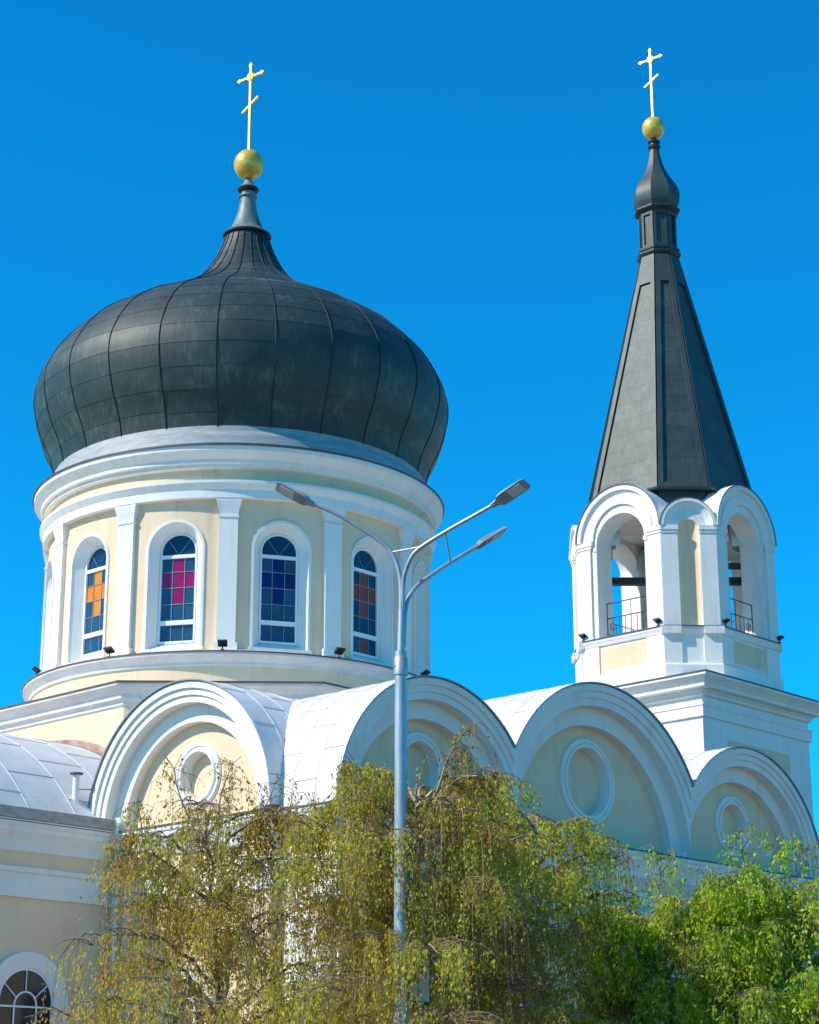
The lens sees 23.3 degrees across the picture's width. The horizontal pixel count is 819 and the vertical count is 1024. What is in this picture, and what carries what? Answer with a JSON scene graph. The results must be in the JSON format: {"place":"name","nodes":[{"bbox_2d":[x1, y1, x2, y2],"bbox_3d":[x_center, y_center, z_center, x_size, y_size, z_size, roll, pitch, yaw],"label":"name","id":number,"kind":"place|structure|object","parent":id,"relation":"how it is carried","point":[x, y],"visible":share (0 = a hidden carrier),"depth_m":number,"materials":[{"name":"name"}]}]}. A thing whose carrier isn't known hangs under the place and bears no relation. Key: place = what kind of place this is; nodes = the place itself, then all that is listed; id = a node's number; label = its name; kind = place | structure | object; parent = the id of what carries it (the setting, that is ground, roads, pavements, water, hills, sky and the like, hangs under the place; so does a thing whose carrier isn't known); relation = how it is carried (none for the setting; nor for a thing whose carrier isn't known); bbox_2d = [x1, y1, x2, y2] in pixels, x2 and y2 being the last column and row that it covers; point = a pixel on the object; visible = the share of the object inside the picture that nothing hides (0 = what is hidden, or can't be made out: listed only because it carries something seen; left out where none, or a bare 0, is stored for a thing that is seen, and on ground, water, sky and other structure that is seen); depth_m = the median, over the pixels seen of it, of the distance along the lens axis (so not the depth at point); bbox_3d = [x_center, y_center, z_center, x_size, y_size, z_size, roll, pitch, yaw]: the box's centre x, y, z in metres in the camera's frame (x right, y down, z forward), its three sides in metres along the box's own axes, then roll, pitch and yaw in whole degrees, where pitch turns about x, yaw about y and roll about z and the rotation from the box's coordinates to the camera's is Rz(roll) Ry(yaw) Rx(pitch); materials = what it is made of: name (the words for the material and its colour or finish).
{"place":"outdoors","nodes":[
{"label":"outdoors","id":0,"kind":"place"},
{"bbox_2d":[0,63,818,1023],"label":"church","id":1,"kind":"structure","parent":0,"point":[184,427],"depth_m":56.51,"materials":[{"name":"beige paint"}]},
{"bbox_2d":[0,952,67,1023],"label":"window","id":2,"kind":"structure","parent":1,"relation":"in","point":[22,974],"depth_m":45.28,"materials":[{"name":"white paint"}]},
{"bbox_2d":[31,666,41,675],"bbox_3d":[-10.942,4.687,58.166,0.231,0.284,0.270,9,-20,-28],"label":"floodlight","id":3,"kind":"object","parent":1,"relation":"on","point":[36,669],"visible":1,"depth_m":58.10,"materials":[{"name":"black metal"}]},
{"bbox_2d":[41,558,54,672],"bbox_3d":[-10.818,3.280,60.104,0.415,3.850,1.840,5,-18,-16],"label":"window","id":4,"kind":"structure","parent":1,"relation":"in","point":[50,567],"depth_m":60.70,"materials":[{"name":"white paint"}]},
{"bbox_2d":[64,533,108,664],"bbox_3d":[-9.240,2.531,57.726,1.840,3.850,0.445,-16,-23,41],"label":"window","id":5,"kind":"structure","parent":1,"relation":"in","point":[89,572],"depth_m":58.00,"materials":[{"name":"white paint"}]},
{"bbox_2d":[103,646,114,656],"bbox_3d":[-8.451,3.938,55.792,0.270,0.284,0.231,-10,-20,28],"label":"floodlight","id":6,"kind":"object","parent":1,"relation":"on","point":[109,650],"visible":1,"depth_m":55.77,"materials":[{"name":"black metal"}]},
{"bbox_2d":[140,519,204,652],"bbox_3d":[-6.638,2.113,56.408,1.840,3.850,0.445,-4,-18,12],"label":"window","id":7,"kind":"structure","parent":1,"relation":"in","point":[175,551],"depth_m":56.52,"materials":[{"name":"white paint"}]},
{"bbox_2d":[154,962,215,1023],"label":"window","id":8,"kind":"structure","parent":1,"relation":"in","point":[184,978],"depth_m":45.07,"materials":[{"name":"white paint"}]},
{"bbox_2d":[217,639,227,649],"bbox_3d":[-5.187,3.695,55.033,0.270,0.284,0.231,0,-17,-1],"label":"floodlight","id":9,"kind":"object","parent":1,"relation":"on","point":[222,643],"visible":1,"depth_m":55.02,"materials":[{"name":"black metal"}]},
{"bbox_2d":[248,520,311,653],"bbox_3d":[-3.693,2.139,56.509,1.840,3.850,0.445,5,-18,-16],"label":"window","id":10,"kind":"structure","parent":1,"relation":"in","point":[281,552],"depth_m":56.62,"materials":[{"name":"white paint"}]},
{"bbox_2d":[334,647,345,657],"bbox_3d":[-1.969,3.980,55.961,0.270,0.284,0.231,11,-20,-30],"label":"floodlight","id":11,"kind":"object","parent":1,"relation":"on","point":[339,651],"visible":1,"depth_m":55.94,"materials":[{"name":"black metal"}]},
{"bbox_2d":[349,536,393,667],"bbox_3d":[-1.195,2.603,58.001,0.445,3.850,1.840,-16,-23,41],"label":"window","id":12,"kind":"structure","parent":1,"relation":"in","point":[371,584],"depth_m":58.24,"materials":[{"name":"white paint"}]},
{"bbox_2d":[413,561,426,674],"bbox_3d":[0.202,3.378,60.482,0.415,3.850,1.840,-4,-18,12],"label":"window","id":13,"kind":"structure","parent":1,"relation":"in","point":[420,595],"depth_m":61.08,"materials":[{"name":"white paint"}]},
{"bbox_2d":[420,669,430,674],"bbox_3d":[0.480,4.819,58.653,0.231,0.284,0.270,-8,-19,23],"label":"floodlight","id":14,"kind":"object","parent":1,"relation":"on","point":[426,672],"visible":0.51,"depth_m":58.59,"materials":[{"name":"black metal"}]},
{"bbox_2d":[569,48,818,821],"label":"bell tower","id":15,"kind":"structure","parent":1,"relation":"attached to","point":[675,518],"depth_m":78.30,"materials":[{"name":"white paint"}]},
{"bbox_2d":[578,633,586,640],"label":"floodlight","id":16,"kind":"object","parent":15,"relation":"on","point":[582,635],"visible":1,"depth_m":77.84,"materials":[{"name":"black metal"}]},
{"bbox_2d":[653,617,661,625],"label":"floodlight","id":17,"kind":"object","parent":15,"relation":"on","point":[658,620],"visible":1,"depth_m":75.50,"materials":[{"name":"black metal"}]},
{"bbox_2d":[722,618,730,625],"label":"floodlight","id":18,"kind":"object","parent":15,"relation":"on","point":[725,620],"visible":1,"depth_m":75.59,"materials":[{"name":"black metal"}]},
{"bbox_2d":[777,635,784,642],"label":"floodlight","id":19,"kind":"object","parent":15,"relation":"on","point":[779,637],"visible":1,"depth_m":78.20,"materials":[{"name":"black metal"}]},
{"bbox_2d":[0,0,818,837],"label":"sky","id":20,"kind":"structure","parent":0,"point":[465,174],"materials":[{"name":"blue"}]},
{"bbox_3d":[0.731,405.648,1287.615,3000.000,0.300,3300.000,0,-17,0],"label":"ground","id":21,"kind":"structure","parent":0,"visible":0},
{"bbox_2d":[24,755,389,1023],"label":"birch tree","id":22,"kind":"object","parent":21,"relation":"on","point":[216,903],"visible":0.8,"depth_m":30.24,"materials":[{"name":"green plant"}]},
{"bbox_2d":[206,721,630,1023],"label":"birch tree","id":23,"kind":"object","parent":21,"relation":"on","point":[471,834],"visible":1,"depth_m":26.95,"materials":[{"name":"green plant"}]},
{"bbox_2d":[428,799,664,1023],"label":"birch tree","id":24,"kind":"object","parent":21,"relation":"on","point":[587,841],"visible":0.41,"depth_m":30.09,"materials":[{"name":"green plant"}]},
{"bbox_2d":[553,844,767,1023],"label":"young tree","id":25,"kind":"object","parent":21,"relation":"on","point":[648,943],"visible":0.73,"depth_m":29.00,"materials":[{"name":"green plant"}]},
{"bbox_2d":[675,823,818,1023],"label":"young tree","id":26,"kind":"object","parent":21,"relation":"on","point":[758,904],"visible":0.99,"depth_m":28.09,"materials":[{"name":"green plant"}]},
{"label":"pavement","id":27,"kind":"structure","parent":0,"visible":0},
{"bbox_2d":[275,479,529,1023],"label":"street lamp","id":28,"kind":"object","parent":27,"relation":"on","point":[509,494],"visible":0.97,"depth_m":27.40,"materials":[{"name":"metal"}]},
{"bbox_2d":[408,957,428,1002],"bbox_3d":[0.096,6.287,26.681,0.071,0.570,0.602,-9,-20,27],"label":"road sign","id":29,"kind":"object","parent":28,"relation":"attached to","point":[425,998],"visible":0.38,"depth_m":26.74,"materials":[{"name":"grey metal"}]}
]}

